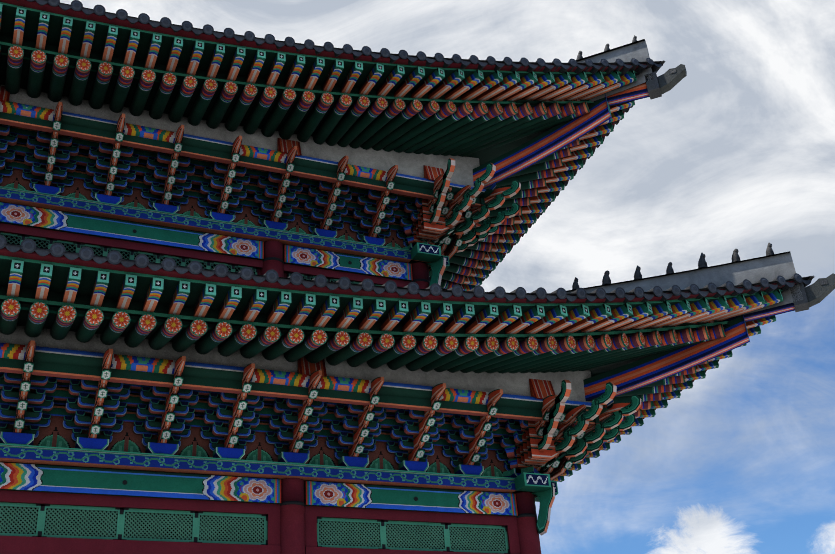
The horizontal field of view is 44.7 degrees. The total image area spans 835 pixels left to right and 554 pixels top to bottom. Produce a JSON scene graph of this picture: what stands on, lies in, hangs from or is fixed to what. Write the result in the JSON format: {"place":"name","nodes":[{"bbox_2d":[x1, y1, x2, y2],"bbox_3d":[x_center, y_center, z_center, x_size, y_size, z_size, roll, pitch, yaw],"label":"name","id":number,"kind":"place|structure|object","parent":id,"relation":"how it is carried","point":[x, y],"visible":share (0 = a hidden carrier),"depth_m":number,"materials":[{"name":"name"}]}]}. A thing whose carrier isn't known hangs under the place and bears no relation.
{"place":"outdoors","nodes":[
{"label":"outdoors","id":0,"kind":"place"},
{"bbox_2d":[0,0,795,553],"bbox_3d":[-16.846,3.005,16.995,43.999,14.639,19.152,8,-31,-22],"label":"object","id":1,"kind":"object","parent":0,"point":[108,452],"visible":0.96,"depth_m":17.92,"materials":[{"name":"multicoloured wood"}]},
{"bbox_2d":[0,39,802,402],"bbox_3d":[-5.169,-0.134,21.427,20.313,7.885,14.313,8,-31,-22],"label":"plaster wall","id":2,"kind":"structure","parent":1,"relation":"attached to","point":[768,267],"depth_m":18.80,"materials":[{"name":"grey paint"}]},
{"bbox_2d":[0,0,834,450],"bbox_3d":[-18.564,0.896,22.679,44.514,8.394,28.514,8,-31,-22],"label":"roof tiles","id":3,"kind":"object","parent":1,"relation":"on","point":[814,292],"visible":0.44,"depth_m":17.59,"materials":[{"name":"black tile"}]},
{"bbox_2d":[60,0,834,553],"label":"sky","id":4,"kind":"structure","parent":0,"point":[739,154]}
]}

